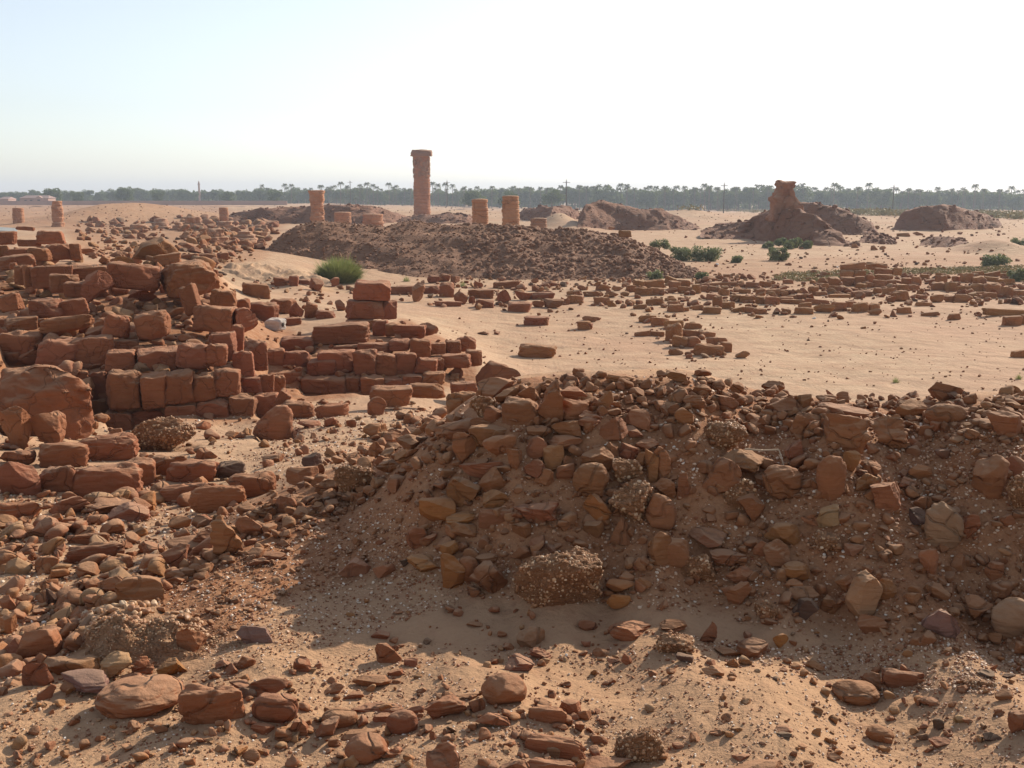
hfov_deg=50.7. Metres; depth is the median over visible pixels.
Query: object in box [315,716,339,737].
rock
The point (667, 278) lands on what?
stone block
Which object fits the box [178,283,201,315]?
stone block
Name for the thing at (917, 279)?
stone block
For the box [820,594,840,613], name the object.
rock
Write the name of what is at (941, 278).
stone block
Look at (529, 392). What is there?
rock
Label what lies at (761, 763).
rock
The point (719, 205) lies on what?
leafy tree
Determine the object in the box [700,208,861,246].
ruin mound
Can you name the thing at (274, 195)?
leafy tree
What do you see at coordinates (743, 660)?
rock
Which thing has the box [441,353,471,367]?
stone block
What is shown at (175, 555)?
rock
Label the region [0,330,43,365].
stone block
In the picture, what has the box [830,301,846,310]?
stone block
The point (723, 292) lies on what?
stone block
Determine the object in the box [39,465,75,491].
stone block
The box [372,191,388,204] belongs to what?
leafy tree
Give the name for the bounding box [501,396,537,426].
stone block
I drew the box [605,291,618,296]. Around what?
rock
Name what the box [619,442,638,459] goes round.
rock
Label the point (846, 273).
stone block
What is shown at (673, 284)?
stone block
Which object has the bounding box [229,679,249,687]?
rock
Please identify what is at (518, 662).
rock
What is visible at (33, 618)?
rock
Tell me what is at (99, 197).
leafy tree
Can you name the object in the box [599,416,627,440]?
rock
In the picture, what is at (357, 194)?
leafy tree
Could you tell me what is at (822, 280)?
rock
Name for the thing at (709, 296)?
stone block
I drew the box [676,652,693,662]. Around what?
rock
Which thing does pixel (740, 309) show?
stone block
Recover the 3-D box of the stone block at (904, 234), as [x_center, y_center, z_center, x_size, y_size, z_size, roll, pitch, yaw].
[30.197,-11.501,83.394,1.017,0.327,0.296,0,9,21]
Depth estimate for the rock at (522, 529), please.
4.44 m
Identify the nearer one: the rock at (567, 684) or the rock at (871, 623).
the rock at (567, 684)
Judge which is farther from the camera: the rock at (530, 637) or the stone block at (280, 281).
the stone block at (280, 281)
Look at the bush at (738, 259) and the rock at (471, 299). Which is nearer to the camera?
the rock at (471, 299)
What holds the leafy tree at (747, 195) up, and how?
on the ground at (940, 346)
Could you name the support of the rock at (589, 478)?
on the ground at (940, 346)
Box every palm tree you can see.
[288,184,293,203]
[337,182,343,203]
[430,181,434,206]
[442,183,449,206]
[450,184,455,203]
[537,187,543,203]
[575,186,581,209]
[582,186,589,203]
[616,183,623,193]
[662,186,668,210]
[670,189,676,210]
[691,187,697,209]
[697,188,703,202]
[700,183,709,210]
[707,185,713,210]
[714,187,721,210]
[750,188,757,202]
[765,185,771,209]
[830,182,838,204]
[855,187,861,208]
[865,183,872,208]
[960,187,967,207]
[972,184,979,209]
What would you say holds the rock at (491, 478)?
on the ground at (940, 346)
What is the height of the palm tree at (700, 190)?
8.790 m
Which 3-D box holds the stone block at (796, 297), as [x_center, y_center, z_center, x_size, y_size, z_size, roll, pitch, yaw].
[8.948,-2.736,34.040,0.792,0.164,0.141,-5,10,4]
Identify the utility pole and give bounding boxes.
[563,179,569,205]
[721,182,727,212]
[890,187,897,208]
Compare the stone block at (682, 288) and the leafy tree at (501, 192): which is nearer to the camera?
the stone block at (682, 288)
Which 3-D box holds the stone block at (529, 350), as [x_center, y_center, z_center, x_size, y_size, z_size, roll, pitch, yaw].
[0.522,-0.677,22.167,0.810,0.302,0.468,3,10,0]
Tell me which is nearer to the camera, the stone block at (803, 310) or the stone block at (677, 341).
the stone block at (677, 341)
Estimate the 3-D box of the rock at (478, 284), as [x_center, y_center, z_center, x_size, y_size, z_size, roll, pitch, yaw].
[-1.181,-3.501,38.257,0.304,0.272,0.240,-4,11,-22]
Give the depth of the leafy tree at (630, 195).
410.24 m
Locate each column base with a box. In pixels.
[128,224,148,232]
[149,218,171,228]
[169,222,182,230]
[183,216,203,228]
[207,228,228,243]
[217,221,234,229]
[230,231,257,241]
[253,225,269,231]
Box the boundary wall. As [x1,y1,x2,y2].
[0,201,286,204]
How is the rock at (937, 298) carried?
on the ground at (940, 346)
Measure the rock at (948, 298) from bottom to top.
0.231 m
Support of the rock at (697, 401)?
on the bank rubble at (1009, 398)
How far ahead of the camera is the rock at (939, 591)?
4.09 m
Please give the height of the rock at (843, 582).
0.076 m
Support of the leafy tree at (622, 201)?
on the ground at (940, 346)
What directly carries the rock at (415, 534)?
on the ground at (940, 346)
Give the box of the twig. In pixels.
[745,448,778,450]
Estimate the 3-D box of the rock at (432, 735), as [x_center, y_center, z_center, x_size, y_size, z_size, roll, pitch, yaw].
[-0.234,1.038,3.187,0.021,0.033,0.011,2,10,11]
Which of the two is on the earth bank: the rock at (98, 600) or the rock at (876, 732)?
the rock at (98, 600)
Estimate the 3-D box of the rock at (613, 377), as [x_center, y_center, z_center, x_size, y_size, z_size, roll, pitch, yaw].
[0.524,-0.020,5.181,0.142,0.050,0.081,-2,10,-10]
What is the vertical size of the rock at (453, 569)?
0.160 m
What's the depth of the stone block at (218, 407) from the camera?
13.53 m
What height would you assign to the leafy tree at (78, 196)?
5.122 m
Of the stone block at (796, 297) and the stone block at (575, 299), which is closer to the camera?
the stone block at (575, 299)
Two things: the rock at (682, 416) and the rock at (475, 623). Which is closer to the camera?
the rock at (475, 623)
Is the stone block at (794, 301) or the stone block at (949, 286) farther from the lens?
the stone block at (949, 286)
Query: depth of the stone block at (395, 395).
13.76 m
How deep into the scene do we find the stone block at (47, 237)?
23.83 m
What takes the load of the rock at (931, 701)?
on the ground at (940, 346)
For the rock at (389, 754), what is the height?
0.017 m
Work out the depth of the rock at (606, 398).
4.88 m
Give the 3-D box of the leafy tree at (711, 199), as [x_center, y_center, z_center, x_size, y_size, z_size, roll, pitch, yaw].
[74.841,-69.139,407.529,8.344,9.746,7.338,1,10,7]
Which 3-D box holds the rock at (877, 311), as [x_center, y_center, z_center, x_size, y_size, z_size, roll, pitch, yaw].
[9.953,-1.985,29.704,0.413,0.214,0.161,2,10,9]
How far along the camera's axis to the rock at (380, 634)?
4.02 m
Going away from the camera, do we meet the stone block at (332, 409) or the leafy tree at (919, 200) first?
the stone block at (332, 409)
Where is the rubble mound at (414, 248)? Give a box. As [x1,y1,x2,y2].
[266,219,701,280]
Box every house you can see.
[0,197,15,200]
[20,195,55,200]
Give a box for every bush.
[308,254,367,283]
[646,269,663,278]
[648,238,670,249]
[668,246,696,260]
[691,245,723,261]
[694,272,708,278]
[731,255,743,262]
[761,237,812,248]
[767,246,790,260]
[980,253,1012,265]
[1006,268,1023,281]
[1010,237,1023,244]
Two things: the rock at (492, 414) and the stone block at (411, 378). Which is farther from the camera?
the stone block at (411, 378)
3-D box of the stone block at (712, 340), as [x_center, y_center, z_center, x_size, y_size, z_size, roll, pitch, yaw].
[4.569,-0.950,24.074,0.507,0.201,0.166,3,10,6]
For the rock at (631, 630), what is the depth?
4.01 m
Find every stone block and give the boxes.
[0,231,16,244]
[0,245,8,255]
[0,248,27,256]
[0,253,35,270]
[0,292,24,311]
[0,318,5,326]
[0,327,8,332]
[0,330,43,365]
[4,315,37,331]
[9,263,16,268]
[14,265,23,284]
[15,226,34,230]
[17,239,40,246]
[22,265,32,287]
[26,248,52,260]
[28,297,63,317]
[29,264,72,288]
[35,338,77,365]
[36,230,65,243]
[38,314,94,333]
[38,442,89,467]
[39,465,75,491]
[45,243,70,260]
[49,273,79,292]
[59,298,89,315]
[63,281,83,297]
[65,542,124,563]
[67,532,109,544]
[69,243,82,259]
[71,334,114,368]
[71,461,143,497]
[73,264,106,279]
[76,370,89,379]
[79,432,139,460]
[88,370,107,399]
[92,398,108,415]
[94,317,104,326]
[101,314,129,337]
[105,349,136,371]
[105,369,142,409]
[105,410,134,430]
[106,261,161,290]
[113,339,138,348]
[127,457,155,486]
[132,409,163,424]
[133,310,171,339]
[137,345,177,370]
[140,370,167,409]
[152,454,186,475]
[153,252,180,265]
[160,259,219,297]
[160,482,216,502]
[164,404,196,417]
[165,368,194,404]
[165,458,218,482]
[175,342,208,369]
[177,683,245,724]
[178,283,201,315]
[181,253,198,259]
[188,485,246,513]
[192,305,237,331]
[192,371,215,401]
[196,397,229,417]
[199,253,216,258]
[206,343,227,366]
[209,289,236,306]
[209,331,236,359]
[213,367,240,397]
[217,252,228,259]
[227,471,276,498]
[229,393,257,416]
[231,324,244,350]
[232,350,254,376]
[237,298,250,308]
[240,376,261,393]
[242,282,270,298]
[244,339,267,370]
[250,301,278,321]
[254,392,278,417]
[258,374,274,392]
[267,347,284,365]
[268,369,301,384]
[270,298,296,313]
[273,277,288,285]
[274,375,285,392]
[274,388,291,405]
[280,335,314,350]
[281,400,314,418]
[282,350,308,366]
[285,317,301,325]
[289,275,298,285]
[299,279,309,284]
[300,375,346,394]
[306,358,335,375]
[311,321,369,344]
[315,309,335,318]
[315,402,348,417]
[317,349,354,371]
[333,344,357,350]
[345,299,384,319]
[345,375,360,391]
[346,319,373,329]
[352,349,377,375]
[353,279,390,300]
[357,342,392,352]
[360,374,384,394]
[369,385,412,406]
[372,319,387,335]
[376,353,396,375]
[381,300,396,319]
[384,376,402,384]
[385,322,397,336]
[389,338,410,350]
[390,285,413,294]
[394,352,416,374]
[402,374,422,384]
[409,338,431,357]
[409,383,445,398]
[414,357,437,373]
[422,371,445,384]
[423,285,438,293]
[430,342,445,354]
[431,357,443,370]
[434,301,462,306]
[439,282,453,297]
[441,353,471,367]
[445,339,461,353]
[446,391,475,414]
[450,381,477,392]
[457,336,475,351]
[465,349,481,365]
[468,288,493,298]
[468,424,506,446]
[474,299,493,307]
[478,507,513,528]
[493,281,519,288]
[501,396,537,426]
[508,301,531,311]
[518,343,556,357]
[522,733,585,759]
[523,315,548,325]
[527,757,575,767]
[528,706,566,723]
[531,292,554,299]
[566,295,583,303]
[577,321,590,329]
[583,291,601,295]
[594,297,609,304]
[618,230,631,236]
[625,285,635,291]
[633,279,643,287]
[633,304,646,308]
[634,287,652,295]
[634,331,650,335]
[639,315,655,321]
[644,279,664,287]
[645,298,663,304]
[647,537,689,567]
[650,287,663,294]
[650,317,668,325]
[650,331,664,336]
[664,275,676,282]
[664,298,676,300]
[664,320,683,327]
[665,322,682,340]
[667,301,679,305]
[667,304,684,311]
[668,280,680,287]
[672,335,688,346]
[677,279,690,286]
[677,286,691,292]
[683,322,701,328]
[683,330,698,336]
[691,284,700,293]
[692,305,703,309]
[693,343,724,355]
[698,330,715,336]
[700,285,707,291]
[702,281,736,285]
[702,306,720,313]
[706,293,716,299]
[706,337,727,344]
[707,285,720,291]
[712,295,722,306]
[718,288,729,295]
[719,341,731,351]
[722,302,734,308]
[731,295,740,301]
[732,306,744,311]
[739,289,750,293]
[739,296,754,302]
[744,306,753,312]
[745,282,758,287]
[752,308,766,313]
[755,288,765,294]
[755,295,764,303]
[759,281,771,286]
[764,296,779,304]
[766,288,780,296]
[780,299,803,303]
[781,308,790,313]
[782,279,793,283]
[784,293,807,298]
[794,307,813,313]
[798,302,811,306]
[803,298,829,304]
[808,286,818,294]
[815,291,827,295]
[818,283,828,288]
[827,285,853,291]
[828,277,840,285]
[828,294,850,297]
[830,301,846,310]
[840,262,865,269]
[840,270,853,276]
[840,277,854,285]
[845,301,852,307]
[850,290,872,297]
[851,301,868,311]
[853,270,866,276]
[854,276,865,282]
[855,283,866,288]
[865,274,874,281]
[865,282,873,287]
[866,262,887,269]
[869,302,879,309]
[872,279,886,286]
[872,288,881,293]
[874,268,892,273]
[874,274,893,279]
[881,668,924,687]
[882,287,896,293]
[886,279,895,284]
[891,290,908,300]
[892,267,902,274]
[895,284,907,290]
[896,233,909,236]
[896,307,911,313]
[901,277,910,284]
[908,284,919,290]
[911,276,921,285]
[914,302,931,305]
[919,274,929,278]
[921,312,939,315]
[930,281,943,290]
[934,275,947,282]
[943,282,957,291]
[947,313,960,319]
[951,276,959,281]
[956,286,970,290]
[960,272,973,281]
[970,283,982,291]
[972,271,983,275]
[972,276,984,283]
[981,308,1023,315]
[982,282,1001,291]
[982,292,996,297]
[984,271,1000,276]
[985,277,998,281]
[997,279,1014,284]
[998,286,1013,296]
[1001,316,1022,325]
[1010,349,1023,357]
[1013,290,1023,295]
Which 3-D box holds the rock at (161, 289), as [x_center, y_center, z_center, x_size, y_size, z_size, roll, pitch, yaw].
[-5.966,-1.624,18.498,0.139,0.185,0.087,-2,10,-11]
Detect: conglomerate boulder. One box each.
[129,415,196,450]
[333,465,374,492]
[469,395,496,416]
[512,546,603,608]
[608,478,652,521]
[612,457,642,482]
[614,725,665,762]
[656,632,694,652]
[680,554,716,581]
[703,420,748,449]
[723,478,758,509]
[753,598,779,619]
[813,529,840,551]
[963,676,996,687]
[1006,471,1023,508]
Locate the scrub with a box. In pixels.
[561,203,1023,218]
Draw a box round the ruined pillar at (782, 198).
[765,180,803,221]
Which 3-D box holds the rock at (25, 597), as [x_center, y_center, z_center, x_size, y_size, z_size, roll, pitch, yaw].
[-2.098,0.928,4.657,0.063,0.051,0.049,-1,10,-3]
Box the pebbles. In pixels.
[0,374,1023,767]
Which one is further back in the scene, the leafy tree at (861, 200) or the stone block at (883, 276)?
the leafy tree at (861, 200)
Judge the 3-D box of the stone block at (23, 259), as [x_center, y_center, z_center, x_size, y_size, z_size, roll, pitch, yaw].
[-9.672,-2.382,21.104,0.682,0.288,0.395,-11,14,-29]
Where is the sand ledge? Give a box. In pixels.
[222,262,330,286]
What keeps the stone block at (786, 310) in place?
on the ground at (940, 346)
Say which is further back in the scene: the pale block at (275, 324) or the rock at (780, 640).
the pale block at (275, 324)
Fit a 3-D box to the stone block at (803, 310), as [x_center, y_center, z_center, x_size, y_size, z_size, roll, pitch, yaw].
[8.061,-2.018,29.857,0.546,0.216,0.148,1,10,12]
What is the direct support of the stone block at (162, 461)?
on the ground at (940, 346)
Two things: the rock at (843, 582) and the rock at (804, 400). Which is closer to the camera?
the rock at (843, 582)
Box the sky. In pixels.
[0,0,1023,194]
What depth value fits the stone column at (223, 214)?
110.29 m
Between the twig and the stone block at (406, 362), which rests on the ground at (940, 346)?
the stone block at (406, 362)
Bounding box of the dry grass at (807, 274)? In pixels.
[771,264,1023,281]
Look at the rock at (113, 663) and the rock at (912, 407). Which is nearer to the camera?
the rock at (113, 663)
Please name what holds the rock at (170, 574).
on the rubble at (64, 617)
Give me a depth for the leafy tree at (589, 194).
407.05 m
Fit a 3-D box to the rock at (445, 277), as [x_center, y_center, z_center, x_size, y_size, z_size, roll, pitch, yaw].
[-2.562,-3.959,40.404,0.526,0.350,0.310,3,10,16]
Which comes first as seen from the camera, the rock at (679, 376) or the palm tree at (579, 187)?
the rock at (679, 376)
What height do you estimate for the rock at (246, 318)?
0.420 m
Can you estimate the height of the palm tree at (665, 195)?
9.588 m
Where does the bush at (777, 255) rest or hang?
on the ground at (940, 346)
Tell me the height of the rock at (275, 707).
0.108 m
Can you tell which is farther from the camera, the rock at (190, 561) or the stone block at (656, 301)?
the stone block at (656, 301)
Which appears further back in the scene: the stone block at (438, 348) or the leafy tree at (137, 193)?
the leafy tree at (137, 193)
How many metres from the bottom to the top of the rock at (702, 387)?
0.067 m
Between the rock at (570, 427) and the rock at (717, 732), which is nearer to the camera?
the rock at (717, 732)
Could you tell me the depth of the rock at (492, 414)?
4.95 m
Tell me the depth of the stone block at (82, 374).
13.87 m
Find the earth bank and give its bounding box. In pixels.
[74,599,240,667]
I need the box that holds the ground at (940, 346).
[0,196,1023,767]
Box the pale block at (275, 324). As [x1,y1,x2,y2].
[264,317,285,330]
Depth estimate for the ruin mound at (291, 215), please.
117.08 m
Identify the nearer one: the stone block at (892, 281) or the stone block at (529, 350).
the stone block at (529, 350)
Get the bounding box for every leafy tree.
[0,192,8,197]
[8,191,17,200]
[14,192,27,200]
[27,189,40,194]
[39,188,62,200]
[62,190,72,200]
[70,191,84,200]
[83,189,93,200]
[93,192,105,200]
[102,188,116,200]
[113,186,134,200]
[133,188,145,200]
[139,190,149,200]
[150,190,164,200]
[155,189,171,200]
[169,189,182,200]
[173,189,190,200]
[187,192,198,200]
[200,191,209,200]
[205,189,216,200]
[210,189,223,200]
[219,191,234,200]
[233,190,250,200]
[249,188,269,200]
[267,190,281,200]
[278,191,286,200]
[285,190,297,203]
[288,187,303,203]
[297,189,309,202]
[324,188,335,202]
[330,189,339,203]
[336,188,349,204]
[345,187,364,203]
[357,187,370,204]
[365,190,380,204]
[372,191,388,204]
[384,189,397,204]
[396,188,410,205]
[401,189,413,205]
[430,190,443,205]
[441,191,453,201]
[450,191,462,205]
[459,189,484,205]
[478,188,498,207]
[494,188,505,207]
[497,190,520,205]
[514,189,530,207]
[519,187,536,207]
[531,190,543,204]
[541,189,565,206]
[547,188,565,206]
[561,186,577,205]
[564,188,584,208]
[577,187,596,203]
[589,186,622,202]
[609,189,625,204]
[619,189,636,205]
[626,189,643,207]
[636,189,660,208]
[654,191,666,207]
[658,187,674,210]
[667,190,690,209]
[687,188,702,209]
[695,189,711,210]
[705,188,720,209]
[711,190,726,210]
[714,189,741,209]
[729,188,745,209]
[739,187,758,209]
[751,187,765,208]
[756,188,774,203]
[793,186,813,201]
[794,190,800,196]
[806,189,820,202]
[816,190,840,205]
[835,191,860,207]
[851,188,873,207]
[866,188,892,208]
[891,193,912,208]
[909,192,926,207]
[923,190,933,205]
[927,193,941,205]
[934,190,954,204]
[942,192,963,204]
[955,190,973,207]
[964,192,985,209]
[970,190,989,209]
[980,191,1001,208]
[994,193,1008,210]
[1003,193,1022,210]
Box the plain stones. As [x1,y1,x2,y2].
[0,203,1022,229]
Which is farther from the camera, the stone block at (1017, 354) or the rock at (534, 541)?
the stone block at (1017, 354)
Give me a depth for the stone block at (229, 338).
14.44 m
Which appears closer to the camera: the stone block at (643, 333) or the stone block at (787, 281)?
the stone block at (643, 333)
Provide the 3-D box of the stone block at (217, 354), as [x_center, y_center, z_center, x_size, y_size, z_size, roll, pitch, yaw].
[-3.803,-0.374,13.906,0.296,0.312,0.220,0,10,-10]
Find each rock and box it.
[0,405,31,449]
[0,450,36,464]
[0,461,40,495]
[0,501,44,519]
[0,595,16,609]
[0,612,16,633]
[4,638,18,652]
[15,594,33,602]
[16,628,62,659]
[17,615,46,622]
[21,663,53,685]
[28,552,35,560]
[29,410,66,442]
[36,684,55,700]
[43,655,100,674]
[46,588,56,604]
[48,569,70,578]
[49,496,89,513]
[51,513,62,521]
[55,595,64,607]
[60,583,81,588]
[60,668,108,692]
[61,516,77,522]
[79,580,88,586]
[80,270,113,303]
[81,247,96,253]
[83,496,130,513]
[85,325,102,335]
[92,592,118,606]
[94,674,184,718]
[97,575,122,592]
[100,651,131,678]
[107,502,150,521]
[115,575,164,603]
[120,673,141,678]
[120,729,132,734]
[128,290,157,301]
[131,656,153,674]
[132,236,178,260]
[148,338,164,345]
[156,657,186,674]
[159,285,164,292]
[161,543,189,568]
[165,535,199,553]
[165,571,184,578]
[176,628,207,651]
[178,242,193,248]
[188,247,200,252]
[188,556,200,564]
[191,514,211,525]
[192,530,210,542]
[195,447,217,458]
[196,421,210,429]
[201,299,209,302]
[210,515,241,556]
[215,460,245,477]
[215,660,230,668]
[223,663,237,674]
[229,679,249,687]
[233,307,257,331]
[235,515,262,534]
[235,656,255,669]
[236,625,272,643]
[244,719,256,724]
[246,675,290,696]
[247,557,270,566]
[250,722,274,734]
[251,692,298,722]
[252,503,276,516]
[253,405,292,440]
[262,453,284,462]
[262,551,285,559]
[275,496,296,512]
[285,466,318,484]
[289,302,303,316]
[290,717,308,735]
[293,656,310,671]
[297,420,320,427]
[301,452,322,466]
[304,301,317,317]
[304,303,317,317]
[309,278,323,291]
[315,478,334,494]
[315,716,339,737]
[322,707,357,728]
[324,417,336,426]
[324,683,343,693]
[328,277,338,286]
[328,738,340,746]
[335,299,344,310]
[339,557,370,577]
[341,728,380,739]
[343,691,363,698]
[344,732,388,764]
[346,419,355,427]
[352,674,390,686]
[352,702,402,712]
[363,423,387,436]
[367,397,386,415]
[368,441,383,456]
[371,629,389,638]
[372,564,394,577]
[372,712,390,721]
[375,643,401,662]
[376,459,398,472]
[381,750,400,757]
[383,431,402,443]
[386,709,418,734]
[387,668,402,675]
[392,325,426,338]
[394,449,411,463]
[395,411,405,419]
[395,434,421,449]
[400,559,407,566]
[404,657,417,666]
[406,526,425,548]
[406,705,423,713]
[407,554,438,571]
[411,282,424,301]
[419,497,456,520]
[420,322,438,335]
[423,695,466,719]
[426,741,459,767]
[427,275,439,282]
[429,731,435,739]
[434,418,473,438]
[434,540,458,554]
[439,273,450,281]
[440,553,465,588]
[441,733,456,742]
[446,476,481,506]
[446,511,476,523]
[448,368,462,378]
[449,521,476,537]
[450,276,459,282]
[452,432,475,461]
[453,291,467,303]
[457,693,480,698]
[458,556,477,582]
[459,461,503,477]
[466,621,482,626]
[468,296,474,302]
[468,698,484,712]
[469,417,491,425]
[469,560,507,593]
[474,281,482,287]
[475,360,520,385]
[475,553,497,563]
[475,713,510,725]
[477,377,513,397]
[479,467,504,491]
[481,672,526,704]
[482,435,515,455]
[482,489,509,507]
[484,406,501,422]
[488,658,498,663]
[495,387,518,402]
[497,290,510,303]
[501,760,529,767]
[503,740,515,746]
[504,653,534,670]
[507,448,521,469]
[512,522,531,537]
[513,502,558,520]
[515,291,532,299]
[516,627,544,647]
[518,386,534,400]
[524,459,544,477]
[526,425,551,437]
[526,437,547,458]
[527,647,550,658]
[529,534,545,548]
[532,285,538,290]
[532,301,544,307]
[533,468,554,485]
[534,517,546,523]
[537,379,562,425]
[540,280,557,286]
[543,298,563,307]
[543,445,563,470]
[547,435,582,449]
[548,517,566,527]
[551,420,580,436]
[556,463,574,479]
[559,681,570,687]
[559,699,581,713]
[560,386,586,399]
[563,399,588,420]
[572,462,609,496]
[577,410,601,426]
[578,620,597,630]
[581,446,613,470]
[582,316,596,321]
[582,494,612,520]
[583,521,603,537]
[583,756,632,767]
[592,648,608,656]
[598,284,610,290]
[598,391,613,408]
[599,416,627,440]
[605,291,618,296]
[605,374,634,381]
[605,442,618,456]
[605,578,634,592]
[606,594,630,608]
[607,620,650,640]
[608,658,619,663]
[610,517,631,544]
[611,286,622,290]
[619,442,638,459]
[621,655,631,664]
[626,409,650,430]
[626,425,643,436]
[635,438,658,450]
[635,452,645,466]
[637,577,652,589]
[645,448,658,482]
[645,495,676,530]
[647,493,661,521]
[647,531,671,565]
[653,478,675,497]
[654,446,670,479]
[659,619,686,629]
[660,626,685,631]
[664,370,687,382]
[665,287,677,292]
[668,348,683,354]
[674,407,693,424]
[676,472,690,499]
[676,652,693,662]
[683,395,705,408]
[688,336,700,346]
[688,527,726,548]
[691,385,711,393]
[694,369,711,375]
[700,622,716,641]
[701,665,723,675]
[702,457,741,492]
[709,549,747,565]
[709,729,723,736]
[714,394,738,412]
[715,646,739,655]
[721,449,764,473]
[725,581,751,604]
[726,565,752,582]
[727,658,739,667]
[731,754,749,761]
[734,759,782,767]
[735,351,749,357]
[737,493,764,521]
[737,637,767,657]
[738,655,751,664]
[750,418,763,428]
[752,541,766,555]
[761,381,784,391]
[762,464,801,499]
[763,539,790,567]
[764,395,802,411]
[764,522,800,544]
[773,633,787,647]
[775,725,793,732]
[776,732,791,738]
[780,290,788,296]
[781,561,809,580]
[784,439,803,460]
[785,578,802,588]
[789,586,819,600]
[792,414,808,434]
[792,598,818,619]
[794,394,811,407]
[800,514,817,526]
[803,759,813,764]
[804,659,825,670]
[813,304,835,311]
[815,402,870,416]
[816,455,846,500]
[816,504,839,527]
[817,278,827,282]
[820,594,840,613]
[824,413,872,453]
[826,752,840,760]
[832,679,879,705]
[834,574,852,592]
[842,450,861,472]
[844,543,864,556]
[845,569,882,616]
[856,473,880,490]
[857,614,888,632]
[860,460,880,475]
[861,672,881,690]
[865,724,894,742]
[867,308,881,314]
[869,481,900,512]
[870,414,907,449]
[879,579,896,600]
[886,716,894,720]
[895,399,927,417]
[899,476,917,487]
[907,586,920,592]
[908,464,932,478]
[909,507,925,524]
[913,496,931,509]
[914,294,926,298]
[918,549,938,574]
[919,697,939,705]
[921,608,960,638]
[924,403,967,422]
[924,501,963,549]
[924,582,950,600]
[928,382,963,400]
[928,737,950,747]
[930,294,943,301]
[932,718,943,729]
[944,295,953,301]
[950,553,965,571]
[952,602,965,612]
[953,294,972,302]
[953,715,964,722]
[957,684,972,692]
[963,514,980,538]
[965,288,973,294]
[965,594,992,620]
[971,455,1009,498]
[977,669,994,677]
[982,732,1001,740]
[984,561,1003,580]
[986,410,1021,436]
[991,597,1023,638]
[994,689,1013,700]
[1002,673,1015,677]
[1006,456,1023,475]
[1007,710,1023,733]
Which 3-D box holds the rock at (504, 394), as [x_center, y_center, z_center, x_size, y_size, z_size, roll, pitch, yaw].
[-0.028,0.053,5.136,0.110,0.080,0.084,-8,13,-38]
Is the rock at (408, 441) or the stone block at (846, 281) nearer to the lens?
the rock at (408, 441)
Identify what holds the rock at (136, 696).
on the ground at (940, 346)
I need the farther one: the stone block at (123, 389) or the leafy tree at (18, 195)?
the leafy tree at (18, 195)
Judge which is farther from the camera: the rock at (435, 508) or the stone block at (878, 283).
the stone block at (878, 283)
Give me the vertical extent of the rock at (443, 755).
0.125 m
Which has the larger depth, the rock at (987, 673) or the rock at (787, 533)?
the rock at (787, 533)
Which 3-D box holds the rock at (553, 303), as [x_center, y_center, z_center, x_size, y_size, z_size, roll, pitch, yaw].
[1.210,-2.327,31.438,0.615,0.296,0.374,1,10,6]
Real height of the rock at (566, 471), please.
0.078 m
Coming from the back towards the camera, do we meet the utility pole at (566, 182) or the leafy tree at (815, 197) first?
the leafy tree at (815, 197)
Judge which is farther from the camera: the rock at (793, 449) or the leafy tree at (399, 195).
the leafy tree at (399, 195)
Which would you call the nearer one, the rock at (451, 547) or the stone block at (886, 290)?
the rock at (451, 547)
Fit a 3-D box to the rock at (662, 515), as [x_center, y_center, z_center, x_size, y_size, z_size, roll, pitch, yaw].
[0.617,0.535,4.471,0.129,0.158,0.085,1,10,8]
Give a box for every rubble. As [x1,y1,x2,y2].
[0,214,1023,767]
[0,245,459,687]
[155,368,1023,658]
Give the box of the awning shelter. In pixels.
[0,227,16,230]
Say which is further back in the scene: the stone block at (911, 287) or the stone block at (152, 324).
the stone block at (911, 287)
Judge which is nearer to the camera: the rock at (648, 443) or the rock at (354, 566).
the rock at (354, 566)
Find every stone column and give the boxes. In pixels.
[12,208,24,223]
[51,201,64,226]
[219,207,228,220]
[308,190,324,221]
[334,212,351,223]
[362,214,383,226]
[410,149,431,214]
[472,199,488,224]
[501,195,519,224]
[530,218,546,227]
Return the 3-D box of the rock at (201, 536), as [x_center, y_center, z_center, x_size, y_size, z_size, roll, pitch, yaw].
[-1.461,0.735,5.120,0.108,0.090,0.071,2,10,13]
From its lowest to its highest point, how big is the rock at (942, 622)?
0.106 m
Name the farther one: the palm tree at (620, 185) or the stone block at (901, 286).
the palm tree at (620, 185)
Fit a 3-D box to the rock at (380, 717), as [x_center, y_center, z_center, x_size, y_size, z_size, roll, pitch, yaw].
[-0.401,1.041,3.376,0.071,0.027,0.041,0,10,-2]
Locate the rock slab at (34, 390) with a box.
[0,364,94,439]
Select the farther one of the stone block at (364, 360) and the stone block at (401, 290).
the stone block at (401, 290)
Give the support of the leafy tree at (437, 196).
on the ground at (940, 346)
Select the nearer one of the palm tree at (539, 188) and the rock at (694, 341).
the rock at (694, 341)
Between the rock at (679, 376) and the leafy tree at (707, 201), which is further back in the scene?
the leafy tree at (707, 201)
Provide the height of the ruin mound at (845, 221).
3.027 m
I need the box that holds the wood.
[6,187,1022,209]
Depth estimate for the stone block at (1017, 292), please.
33.99 m
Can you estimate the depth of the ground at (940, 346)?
4.45 m
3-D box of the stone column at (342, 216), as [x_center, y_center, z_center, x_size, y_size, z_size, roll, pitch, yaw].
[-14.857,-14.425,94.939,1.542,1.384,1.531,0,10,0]
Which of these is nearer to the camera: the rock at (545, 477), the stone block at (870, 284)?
the rock at (545, 477)
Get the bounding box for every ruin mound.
[229,203,406,224]
[397,212,471,223]
[519,204,579,220]
[577,200,700,230]
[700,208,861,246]
[800,202,878,234]
[859,232,896,244]
[894,204,1001,230]
[919,234,966,247]
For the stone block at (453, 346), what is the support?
on the ground at (940, 346)
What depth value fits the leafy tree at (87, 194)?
441.92 m
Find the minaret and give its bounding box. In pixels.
[197,181,200,200]
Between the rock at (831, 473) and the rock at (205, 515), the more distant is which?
the rock at (205, 515)
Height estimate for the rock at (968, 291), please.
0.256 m

